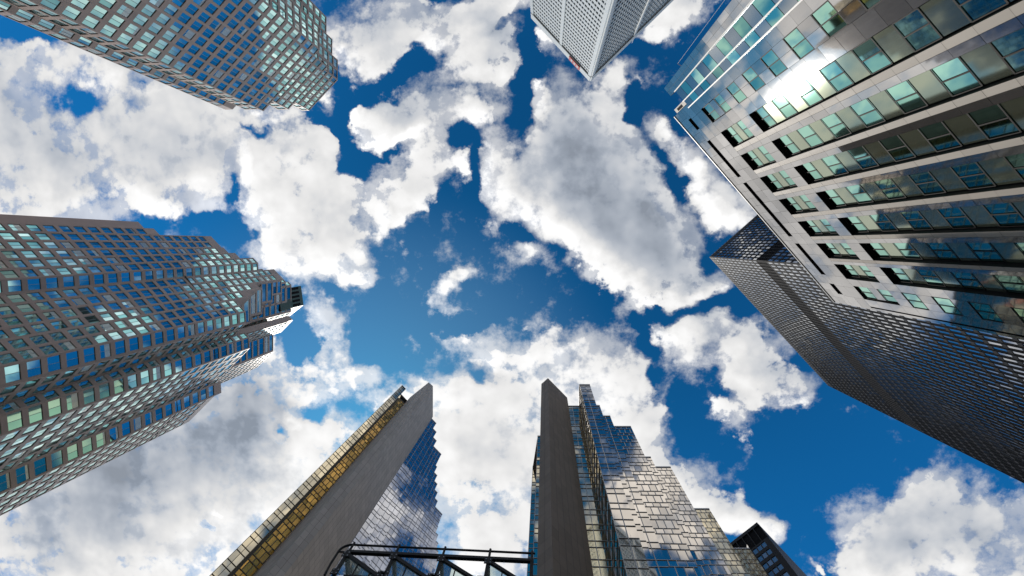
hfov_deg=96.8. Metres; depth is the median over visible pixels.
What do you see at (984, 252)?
window
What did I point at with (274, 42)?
window
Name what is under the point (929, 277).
window
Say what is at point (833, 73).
window
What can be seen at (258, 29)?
window
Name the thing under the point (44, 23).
window
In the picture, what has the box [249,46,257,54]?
window
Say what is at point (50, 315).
window
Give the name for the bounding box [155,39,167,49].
window
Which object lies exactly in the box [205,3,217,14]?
window
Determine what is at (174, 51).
window
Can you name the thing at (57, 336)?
window
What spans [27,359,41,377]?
window
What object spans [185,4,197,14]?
window
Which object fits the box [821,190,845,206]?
window
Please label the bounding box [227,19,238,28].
window
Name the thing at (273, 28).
window
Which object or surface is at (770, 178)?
window
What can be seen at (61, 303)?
window
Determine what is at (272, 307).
window
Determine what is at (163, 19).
window
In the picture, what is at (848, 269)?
window
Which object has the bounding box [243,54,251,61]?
window
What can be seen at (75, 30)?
window
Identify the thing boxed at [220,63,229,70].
window
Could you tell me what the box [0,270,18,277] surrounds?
window
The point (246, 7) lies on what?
window
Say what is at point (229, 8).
window
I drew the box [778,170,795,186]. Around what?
window
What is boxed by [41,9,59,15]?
window
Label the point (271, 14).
window
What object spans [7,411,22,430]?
window
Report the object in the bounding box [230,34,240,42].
window
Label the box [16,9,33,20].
window
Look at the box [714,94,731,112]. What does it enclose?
window
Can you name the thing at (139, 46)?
window
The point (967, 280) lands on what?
window
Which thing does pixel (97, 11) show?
window
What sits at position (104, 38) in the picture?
window
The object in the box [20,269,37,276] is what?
window
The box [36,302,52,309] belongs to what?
window
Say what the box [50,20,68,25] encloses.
window
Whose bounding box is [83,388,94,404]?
window
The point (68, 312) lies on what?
window
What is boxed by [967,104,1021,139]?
window
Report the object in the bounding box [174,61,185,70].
window
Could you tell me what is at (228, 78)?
window
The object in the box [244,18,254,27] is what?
window
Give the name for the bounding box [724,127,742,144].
window
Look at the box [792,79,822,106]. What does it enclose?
window
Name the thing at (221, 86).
window
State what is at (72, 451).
window
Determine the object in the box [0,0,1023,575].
sky
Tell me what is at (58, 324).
window
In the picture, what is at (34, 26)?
window
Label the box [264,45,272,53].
window
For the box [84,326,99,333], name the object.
window
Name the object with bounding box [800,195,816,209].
window
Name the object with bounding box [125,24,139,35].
window
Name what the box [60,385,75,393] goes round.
window
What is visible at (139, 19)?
window
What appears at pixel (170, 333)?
window
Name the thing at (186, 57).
window
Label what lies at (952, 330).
window
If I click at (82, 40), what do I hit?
window
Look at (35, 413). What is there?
window
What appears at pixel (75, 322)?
window
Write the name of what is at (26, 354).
window
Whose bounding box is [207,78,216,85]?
window
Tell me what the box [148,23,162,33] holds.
window
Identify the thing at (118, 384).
window
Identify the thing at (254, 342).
window
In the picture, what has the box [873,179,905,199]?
window
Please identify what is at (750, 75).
window
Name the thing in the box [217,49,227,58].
window
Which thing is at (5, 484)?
window
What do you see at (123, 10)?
window
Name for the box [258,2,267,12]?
window
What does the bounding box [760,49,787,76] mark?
window
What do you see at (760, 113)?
window
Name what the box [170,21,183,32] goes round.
window
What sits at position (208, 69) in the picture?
window
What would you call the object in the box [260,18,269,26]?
window
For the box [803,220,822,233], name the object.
window
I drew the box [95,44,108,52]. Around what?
window
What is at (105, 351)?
window
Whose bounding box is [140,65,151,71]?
window
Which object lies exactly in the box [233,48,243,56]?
window
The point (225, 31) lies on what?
window
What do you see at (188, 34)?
window
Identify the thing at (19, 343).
window
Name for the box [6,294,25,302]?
window
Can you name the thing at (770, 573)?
window
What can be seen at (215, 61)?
window
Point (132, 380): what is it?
window
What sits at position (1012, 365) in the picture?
window
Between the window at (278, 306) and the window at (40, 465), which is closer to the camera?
the window at (40, 465)
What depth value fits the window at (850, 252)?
48.56 m
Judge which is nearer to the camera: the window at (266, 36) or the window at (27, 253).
the window at (27, 253)
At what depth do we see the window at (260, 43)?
138.94 m
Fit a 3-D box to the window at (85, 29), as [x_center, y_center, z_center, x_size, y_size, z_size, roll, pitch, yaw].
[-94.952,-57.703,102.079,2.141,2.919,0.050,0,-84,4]
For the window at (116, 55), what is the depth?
114.07 m
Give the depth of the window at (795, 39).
33.20 m
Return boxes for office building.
[664,0,1023,339]
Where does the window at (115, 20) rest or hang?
in the office tower at (262, 55)
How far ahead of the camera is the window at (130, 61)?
118.10 m
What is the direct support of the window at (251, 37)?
in the office tower at (262, 55)
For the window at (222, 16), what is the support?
in the office tower at (262, 55)
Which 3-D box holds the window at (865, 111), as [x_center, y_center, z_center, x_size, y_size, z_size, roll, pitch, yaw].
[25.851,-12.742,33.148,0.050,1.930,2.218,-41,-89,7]
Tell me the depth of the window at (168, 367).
140.85 m
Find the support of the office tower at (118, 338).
on the ground
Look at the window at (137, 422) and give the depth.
147.61 m
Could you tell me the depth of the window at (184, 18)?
115.19 m
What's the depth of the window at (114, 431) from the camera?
139.72 m
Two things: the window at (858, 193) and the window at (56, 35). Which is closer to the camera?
the window at (858, 193)
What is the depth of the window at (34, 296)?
111.34 m
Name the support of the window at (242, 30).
in the office tower at (262, 55)
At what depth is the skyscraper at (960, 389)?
137.51 m
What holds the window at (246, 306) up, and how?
in the office tower at (118, 338)
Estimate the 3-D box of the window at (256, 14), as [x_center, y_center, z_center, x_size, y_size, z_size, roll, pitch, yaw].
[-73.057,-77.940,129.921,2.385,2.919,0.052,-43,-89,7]
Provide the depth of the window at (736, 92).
43.97 m
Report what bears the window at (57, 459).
in the office tower at (118, 338)
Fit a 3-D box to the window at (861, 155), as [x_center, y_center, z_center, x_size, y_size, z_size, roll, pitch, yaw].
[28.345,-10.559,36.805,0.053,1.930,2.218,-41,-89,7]
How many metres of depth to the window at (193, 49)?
124.09 m
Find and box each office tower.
[0,0,337,110]
[0,214,302,515]
[210,382,441,575]
[527,378,767,575]
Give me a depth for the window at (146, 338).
128.97 m
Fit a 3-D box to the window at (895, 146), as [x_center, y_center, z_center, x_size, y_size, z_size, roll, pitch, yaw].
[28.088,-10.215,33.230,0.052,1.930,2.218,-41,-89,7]
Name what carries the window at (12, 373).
in the office tower at (118, 338)
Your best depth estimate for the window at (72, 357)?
108.74 m
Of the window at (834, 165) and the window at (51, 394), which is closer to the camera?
the window at (834, 165)
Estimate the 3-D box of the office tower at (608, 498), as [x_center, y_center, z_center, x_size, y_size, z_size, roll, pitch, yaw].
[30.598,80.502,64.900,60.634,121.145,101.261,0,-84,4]
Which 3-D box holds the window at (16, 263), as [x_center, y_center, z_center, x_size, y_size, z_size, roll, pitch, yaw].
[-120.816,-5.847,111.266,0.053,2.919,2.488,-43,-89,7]
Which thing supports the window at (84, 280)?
in the office tower at (118, 338)
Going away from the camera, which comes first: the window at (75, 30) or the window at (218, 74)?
the window at (75, 30)
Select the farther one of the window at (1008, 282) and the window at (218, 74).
the window at (218, 74)
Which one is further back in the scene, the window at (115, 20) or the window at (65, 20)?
the window at (115, 20)
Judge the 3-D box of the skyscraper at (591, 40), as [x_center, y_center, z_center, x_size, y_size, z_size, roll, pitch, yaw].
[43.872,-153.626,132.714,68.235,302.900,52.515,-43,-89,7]
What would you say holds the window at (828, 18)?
in the office building
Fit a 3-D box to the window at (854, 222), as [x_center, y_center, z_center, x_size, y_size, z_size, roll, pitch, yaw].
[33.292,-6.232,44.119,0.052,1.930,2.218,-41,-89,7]
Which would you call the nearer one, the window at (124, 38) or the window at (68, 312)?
the window at (124, 38)
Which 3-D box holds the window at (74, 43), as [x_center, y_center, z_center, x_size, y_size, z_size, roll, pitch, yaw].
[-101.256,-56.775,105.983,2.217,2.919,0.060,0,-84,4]
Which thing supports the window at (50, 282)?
in the office tower at (118, 338)
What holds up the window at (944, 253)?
in the office building
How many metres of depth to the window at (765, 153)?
48.22 m
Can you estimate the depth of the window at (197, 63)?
128.47 m
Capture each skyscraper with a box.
[530,0,672,80]
[709,214,1023,482]
[731,522,806,575]
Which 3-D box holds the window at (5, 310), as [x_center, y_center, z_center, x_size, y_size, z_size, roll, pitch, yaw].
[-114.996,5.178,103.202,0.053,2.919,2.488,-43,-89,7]
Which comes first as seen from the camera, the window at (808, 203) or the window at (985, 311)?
the window at (985, 311)
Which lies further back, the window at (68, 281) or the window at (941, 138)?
the window at (68, 281)
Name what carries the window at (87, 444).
in the office tower at (118, 338)
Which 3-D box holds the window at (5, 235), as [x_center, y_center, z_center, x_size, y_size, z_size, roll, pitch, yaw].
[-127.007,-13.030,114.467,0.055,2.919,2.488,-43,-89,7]
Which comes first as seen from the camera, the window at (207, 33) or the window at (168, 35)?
the window at (168, 35)
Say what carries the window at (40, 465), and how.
in the office tower at (118, 338)
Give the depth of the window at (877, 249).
44.24 m
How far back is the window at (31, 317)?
106.89 m
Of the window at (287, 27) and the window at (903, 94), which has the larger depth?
the window at (287, 27)
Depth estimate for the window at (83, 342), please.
112.54 m
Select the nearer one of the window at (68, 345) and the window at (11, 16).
the window at (11, 16)
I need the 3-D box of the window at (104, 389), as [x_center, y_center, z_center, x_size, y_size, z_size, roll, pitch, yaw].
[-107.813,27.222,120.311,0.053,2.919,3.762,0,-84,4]
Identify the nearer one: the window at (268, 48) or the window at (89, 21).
the window at (89, 21)
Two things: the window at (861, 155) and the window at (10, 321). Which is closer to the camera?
the window at (861, 155)
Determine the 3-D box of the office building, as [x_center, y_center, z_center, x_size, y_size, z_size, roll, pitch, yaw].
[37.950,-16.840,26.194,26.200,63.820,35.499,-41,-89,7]
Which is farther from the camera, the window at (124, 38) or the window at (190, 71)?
the window at (190, 71)
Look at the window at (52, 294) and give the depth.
115.44 m
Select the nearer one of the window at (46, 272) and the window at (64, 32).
the window at (64, 32)
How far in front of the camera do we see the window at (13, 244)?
114.62 m
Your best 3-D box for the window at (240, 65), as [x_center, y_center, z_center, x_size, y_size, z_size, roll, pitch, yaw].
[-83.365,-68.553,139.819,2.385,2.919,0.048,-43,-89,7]
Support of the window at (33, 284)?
in the office tower at (118, 338)
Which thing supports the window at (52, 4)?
in the office tower at (262, 55)
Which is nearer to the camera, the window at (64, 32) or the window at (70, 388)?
the window at (64, 32)
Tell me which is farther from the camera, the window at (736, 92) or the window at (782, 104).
the window at (736, 92)
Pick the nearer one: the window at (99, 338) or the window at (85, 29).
the window at (85, 29)
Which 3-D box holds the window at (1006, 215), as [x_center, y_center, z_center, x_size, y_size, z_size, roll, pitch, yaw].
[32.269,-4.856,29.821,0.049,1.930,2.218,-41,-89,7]
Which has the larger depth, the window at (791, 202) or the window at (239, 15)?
the window at (239, 15)
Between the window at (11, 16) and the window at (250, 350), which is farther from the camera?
the window at (250, 350)
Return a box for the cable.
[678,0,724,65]
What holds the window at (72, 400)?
in the office tower at (118, 338)
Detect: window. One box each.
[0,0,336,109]
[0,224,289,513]
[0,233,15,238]
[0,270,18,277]
[0,306,14,314]
[0,353,16,363]
[0,384,18,394]
[0,402,19,411]
[0,430,20,442]
[1,251,19,257]
[2,316,22,325]
[4,364,20,382]
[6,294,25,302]
[7,15,24,21]
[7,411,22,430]
[8,242,24,247]
[8,280,21,291]
[8,339,27,348]
[9,260,26,267]
[10,327,29,335]
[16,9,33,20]
[16,304,34,311]
[16,465,28,483]
[18,349,37,358]
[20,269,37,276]
[21,251,37,256]
[22,396,39,405]
[23,314,41,322]
[27,279,40,289]
[27,292,43,299]
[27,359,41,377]
[28,10,46,15]
[28,260,44,266]
[28,404,42,423]
[29,25,48,30]
[29,335,47,344]
[30,324,49,332]
[34,457,46,475]
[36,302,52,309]
[38,19,54,29]
[39,269,55,275]
[39,345,57,354]
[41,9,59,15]
[42,390,58,399]
[43,311,59,319]
[45,291,61,297]
[46,277,57,288]
[47,355,60,371]
[48,398,61,416]
[49,34,66,38]
[49,332,66,340]
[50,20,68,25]
[50,321,67,328]
[51,450,62,467]
[54,300,69,307]
[58,341,75,349]
[59,28,73,37]
[60,19,78,24]
[60,309,76,316]
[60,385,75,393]
[62,6,80,19]
[63,276,74,286]
[66,351,78,366]
[66,393,78,409]
[67,329,83,336]
[67,444,77,460]
[68,318,84,325]
[69,42,85,46]
[70,29,85,33]
[76,338,92,346]
[78,37,91,45]
[79,275,89,285]
[82,16,99,28]
[82,28,97,33]
[82,438,92,453]
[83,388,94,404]
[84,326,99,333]
[84,347,94,362]
[90,5,107,18]
[92,335,107,342]
[94,274,103,283]
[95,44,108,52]
[96,432,105,447]
[98,37,114,41]
[99,383,109,398]
[100,25,116,36]
[100,343,110,358]
[108,15,124,26]
[109,426,118,441]
[111,52,123,59]
[114,378,123,393]
[115,340,124,354]
[117,5,132,17]
[117,33,132,44]
[122,421,130,435]
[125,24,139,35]
[126,58,138,65]
[128,374,136,388]
[129,337,138,350]
[132,41,147,51]
[133,14,148,25]
[134,416,141,430]
[140,32,154,42]
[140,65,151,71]
[141,5,155,16]
[141,370,149,384]
[142,334,151,347]
[147,48,160,58]
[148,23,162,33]
[153,367,160,379]
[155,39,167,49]
[155,331,162,343]
[156,13,170,24]
[161,55,173,64]
[162,30,175,41]
[164,4,177,15]
[164,363,171,376]
[167,329,174,341]
[168,46,180,55]
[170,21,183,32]
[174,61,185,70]
[176,38,187,47]
[178,13,190,23]
[181,53,192,62]
[182,29,194,39]
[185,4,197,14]
[185,67,196,75]
[188,45,199,54]
[190,20,202,31]
[192,59,203,67]
[195,37,206,45]
[197,72,206,80]
[198,12,209,22]
[199,51,210,60]
[202,28,213,37]
[203,65,213,73]
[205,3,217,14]
[206,43,217,52]
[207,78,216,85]
[209,20,220,29]
[210,57,220,65]
[213,35,224,44]
[213,70,223,78]
[216,11,227,21]
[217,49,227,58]
[217,83,226,90]
[220,27,231,36]
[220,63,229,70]
[223,42,234,50]
[223,75,232,82]
[224,3,235,13]
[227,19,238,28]
[227,55,236,63]
[229,68,239,75]
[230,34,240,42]
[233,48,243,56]
[234,11,244,20]
[236,61,245,68]
[237,26,247,35]
[240,40,249,49]
[241,2,251,12]
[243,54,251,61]
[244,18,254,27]
[244,300,248,321]
[247,33,256,41]
[248,342,251,358]
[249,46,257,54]
[251,10,261,19]
[251,294,254,313]
[253,25,262,34]
[253,340,256,356]
[255,39,264,47]
[257,290,260,312]
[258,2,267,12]
[259,338,262,354]
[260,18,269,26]
[262,32,271,39]
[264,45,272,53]
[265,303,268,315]
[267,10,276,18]
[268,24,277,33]
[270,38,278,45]
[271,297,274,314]
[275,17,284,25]
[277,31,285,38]
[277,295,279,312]
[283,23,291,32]
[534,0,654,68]
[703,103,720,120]
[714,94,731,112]
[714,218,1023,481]
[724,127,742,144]
[726,82,746,103]
[736,120,753,137]
[741,67,765,91]
[744,151,763,167]
[753,107,776,128]
[757,146,774,162]
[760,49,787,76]
[764,174,782,189]
[768,571,788,575]
[771,94,797,118]
[777,135,799,155]
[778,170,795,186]
[783,27,814,59]
[784,197,802,211]
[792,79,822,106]
[796,125,823,147]
[799,162,822,181]
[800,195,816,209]
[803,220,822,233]
[810,0,847,37]
[819,61,853,92]
[819,219,836,233]
[820,113,850,138]
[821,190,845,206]
[821,243,841,255]
[822,155,848,175]
[839,243,857,256]
[839,264,859,277]
[843,217,868,232]
[845,185,873,203]
[847,146,878,169]
[849,98,885,127]
[851,38,892,74]
[856,286,877,299]
[858,0,1023,322]
[860,266,876,279]
[865,243,891,257]
[869,214,897,231]
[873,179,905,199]
[878,135,915,161]
[878,289,898,303]
[884,80,927,113]
[886,268,912,282]
[892,8,942,52]
[892,243,922,259]
[900,211,932,230]
[901,292,928,309]
[907,171,945,195]
[916,270,945,286]
[917,122,961,152]
[925,243,959,260]
[930,57,982,96]
[931,297,962,315]
[936,207,975,228]
[949,162,995,189]
[950,272,985,290]
[965,243,1005,262]
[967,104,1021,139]
[967,301,1004,323]
[982,203,1023,226]
[992,275,1023,294]
[998,352,1012,357]
[1003,358,1017,363]
[1007,363,1022,368]
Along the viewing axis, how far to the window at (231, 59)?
135.95 m
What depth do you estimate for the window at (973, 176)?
29.73 m
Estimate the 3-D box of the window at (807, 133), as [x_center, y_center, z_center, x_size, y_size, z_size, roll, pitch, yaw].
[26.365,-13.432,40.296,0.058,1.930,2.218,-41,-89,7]
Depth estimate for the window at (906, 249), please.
40.63 m
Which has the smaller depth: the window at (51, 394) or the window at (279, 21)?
the window at (51, 394)
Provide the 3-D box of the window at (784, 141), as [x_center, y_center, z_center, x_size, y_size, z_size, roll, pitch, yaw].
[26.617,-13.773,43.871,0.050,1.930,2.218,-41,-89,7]
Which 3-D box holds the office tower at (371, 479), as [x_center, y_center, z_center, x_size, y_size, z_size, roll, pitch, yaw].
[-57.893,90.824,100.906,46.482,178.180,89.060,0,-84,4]
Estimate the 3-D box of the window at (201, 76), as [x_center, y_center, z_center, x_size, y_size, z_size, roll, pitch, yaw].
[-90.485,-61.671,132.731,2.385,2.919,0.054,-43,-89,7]
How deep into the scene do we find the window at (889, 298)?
48.38 m
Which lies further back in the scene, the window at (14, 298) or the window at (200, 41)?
the window at (200, 41)
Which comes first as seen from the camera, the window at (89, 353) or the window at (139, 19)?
the window at (139, 19)
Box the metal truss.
[323,542,534,575]
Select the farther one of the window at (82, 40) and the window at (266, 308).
the window at (266, 308)
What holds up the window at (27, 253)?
in the office tower at (118, 338)
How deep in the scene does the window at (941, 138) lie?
29.65 m
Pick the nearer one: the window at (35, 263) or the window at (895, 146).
the window at (895, 146)
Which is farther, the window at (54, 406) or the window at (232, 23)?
the window at (232, 23)
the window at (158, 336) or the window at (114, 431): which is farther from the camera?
the window at (114, 431)
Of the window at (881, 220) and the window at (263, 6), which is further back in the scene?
the window at (263, 6)
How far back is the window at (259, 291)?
195.10 m
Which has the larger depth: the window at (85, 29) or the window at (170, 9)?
the window at (170, 9)
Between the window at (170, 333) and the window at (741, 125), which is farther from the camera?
the window at (170, 333)
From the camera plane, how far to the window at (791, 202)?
51.25 m
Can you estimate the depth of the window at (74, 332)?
112.46 m
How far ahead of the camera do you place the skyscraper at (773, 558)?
171.04 m
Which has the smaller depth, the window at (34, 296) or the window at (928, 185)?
the window at (928, 185)
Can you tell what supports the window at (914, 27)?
in the office building
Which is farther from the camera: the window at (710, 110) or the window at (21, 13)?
the window at (21, 13)
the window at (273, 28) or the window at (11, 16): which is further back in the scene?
the window at (273, 28)
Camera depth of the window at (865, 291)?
51.42 m
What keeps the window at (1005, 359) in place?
in the skyscraper at (960, 389)
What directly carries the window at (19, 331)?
in the office tower at (118, 338)
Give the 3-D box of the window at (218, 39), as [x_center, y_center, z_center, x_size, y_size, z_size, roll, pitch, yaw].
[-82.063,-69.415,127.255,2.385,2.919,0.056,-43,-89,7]
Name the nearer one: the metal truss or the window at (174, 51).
the metal truss
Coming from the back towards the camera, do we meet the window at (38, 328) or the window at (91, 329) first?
the window at (91, 329)
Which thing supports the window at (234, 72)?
in the office tower at (262, 55)
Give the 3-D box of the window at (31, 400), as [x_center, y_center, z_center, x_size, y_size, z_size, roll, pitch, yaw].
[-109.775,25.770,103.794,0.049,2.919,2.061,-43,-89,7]
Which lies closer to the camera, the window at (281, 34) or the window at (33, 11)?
the window at (33, 11)
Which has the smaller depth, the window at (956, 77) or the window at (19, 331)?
the window at (956, 77)
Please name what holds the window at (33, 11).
in the office tower at (262, 55)
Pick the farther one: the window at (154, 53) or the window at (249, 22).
the window at (249, 22)
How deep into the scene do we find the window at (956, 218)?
33.40 m
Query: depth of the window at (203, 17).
118.87 m
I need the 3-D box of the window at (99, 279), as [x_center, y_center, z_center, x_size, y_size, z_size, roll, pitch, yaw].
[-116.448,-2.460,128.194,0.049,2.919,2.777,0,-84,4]
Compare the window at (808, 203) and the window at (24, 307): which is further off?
the window at (24, 307)
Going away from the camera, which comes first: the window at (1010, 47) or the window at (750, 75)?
the window at (1010, 47)
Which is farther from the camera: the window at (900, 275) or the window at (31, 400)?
the window at (31, 400)
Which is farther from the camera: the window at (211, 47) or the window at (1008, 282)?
the window at (211, 47)
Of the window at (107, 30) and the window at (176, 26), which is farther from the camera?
the window at (176, 26)
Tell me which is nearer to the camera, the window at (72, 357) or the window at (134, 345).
the window at (72, 357)
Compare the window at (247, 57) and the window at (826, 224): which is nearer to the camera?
the window at (826, 224)
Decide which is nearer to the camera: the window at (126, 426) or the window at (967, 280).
the window at (967, 280)
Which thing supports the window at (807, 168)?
in the office building
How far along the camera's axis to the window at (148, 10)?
107.31 m
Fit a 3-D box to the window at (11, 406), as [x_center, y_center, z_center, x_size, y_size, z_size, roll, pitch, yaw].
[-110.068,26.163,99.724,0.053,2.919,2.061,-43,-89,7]
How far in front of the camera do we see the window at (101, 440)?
135.47 m
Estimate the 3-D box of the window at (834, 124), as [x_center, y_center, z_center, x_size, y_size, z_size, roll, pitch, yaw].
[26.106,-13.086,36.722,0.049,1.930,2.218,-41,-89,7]
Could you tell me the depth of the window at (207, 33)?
123.24 m
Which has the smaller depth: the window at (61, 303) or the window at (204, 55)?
the window at (61, 303)
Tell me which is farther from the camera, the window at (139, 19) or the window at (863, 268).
the window at (139, 19)
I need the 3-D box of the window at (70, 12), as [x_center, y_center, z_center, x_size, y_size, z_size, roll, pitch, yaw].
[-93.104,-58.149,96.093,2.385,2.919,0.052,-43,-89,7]
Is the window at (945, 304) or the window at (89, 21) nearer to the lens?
the window at (945, 304)
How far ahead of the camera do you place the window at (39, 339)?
104.37 m
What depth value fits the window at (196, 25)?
119.28 m
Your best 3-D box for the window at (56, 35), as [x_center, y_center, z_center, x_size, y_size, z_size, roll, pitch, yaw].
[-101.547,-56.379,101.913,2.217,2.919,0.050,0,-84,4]
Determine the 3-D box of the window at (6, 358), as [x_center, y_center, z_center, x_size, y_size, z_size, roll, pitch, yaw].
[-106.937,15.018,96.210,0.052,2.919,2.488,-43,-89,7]
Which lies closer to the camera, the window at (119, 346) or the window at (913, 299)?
the window at (913, 299)
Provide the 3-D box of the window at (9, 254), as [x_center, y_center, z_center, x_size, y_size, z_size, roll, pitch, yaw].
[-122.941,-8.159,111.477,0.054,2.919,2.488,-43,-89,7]
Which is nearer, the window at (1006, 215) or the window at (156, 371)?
the window at (1006, 215)
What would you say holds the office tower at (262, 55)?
on the ground
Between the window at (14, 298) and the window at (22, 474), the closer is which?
the window at (14, 298)
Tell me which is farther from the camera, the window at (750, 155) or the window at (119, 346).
the window at (119, 346)
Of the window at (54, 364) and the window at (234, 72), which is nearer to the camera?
the window at (54, 364)
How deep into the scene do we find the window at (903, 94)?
29.56 m
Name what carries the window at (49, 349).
in the office tower at (118, 338)
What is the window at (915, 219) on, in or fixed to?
in the office building
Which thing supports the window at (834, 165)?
in the office building
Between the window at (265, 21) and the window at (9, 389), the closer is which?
the window at (9, 389)
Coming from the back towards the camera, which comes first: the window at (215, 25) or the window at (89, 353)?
the window at (215, 25)
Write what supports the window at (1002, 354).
in the skyscraper at (960, 389)
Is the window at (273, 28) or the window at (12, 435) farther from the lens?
the window at (273, 28)
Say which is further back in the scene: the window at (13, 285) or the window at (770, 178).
the window at (13, 285)
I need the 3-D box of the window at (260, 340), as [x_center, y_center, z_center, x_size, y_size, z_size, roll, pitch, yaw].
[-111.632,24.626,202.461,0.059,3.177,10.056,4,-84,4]
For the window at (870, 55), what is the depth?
29.48 m
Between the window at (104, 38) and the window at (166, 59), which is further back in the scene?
the window at (166, 59)
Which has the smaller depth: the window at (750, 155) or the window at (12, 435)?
the window at (750, 155)
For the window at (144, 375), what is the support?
in the office tower at (118, 338)
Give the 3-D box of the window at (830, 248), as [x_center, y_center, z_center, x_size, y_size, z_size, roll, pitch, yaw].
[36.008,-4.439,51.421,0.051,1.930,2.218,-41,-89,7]
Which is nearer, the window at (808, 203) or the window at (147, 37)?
the window at (808, 203)
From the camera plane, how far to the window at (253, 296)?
191.16 m
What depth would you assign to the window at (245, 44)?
135.19 m
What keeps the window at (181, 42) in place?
in the office tower at (262, 55)

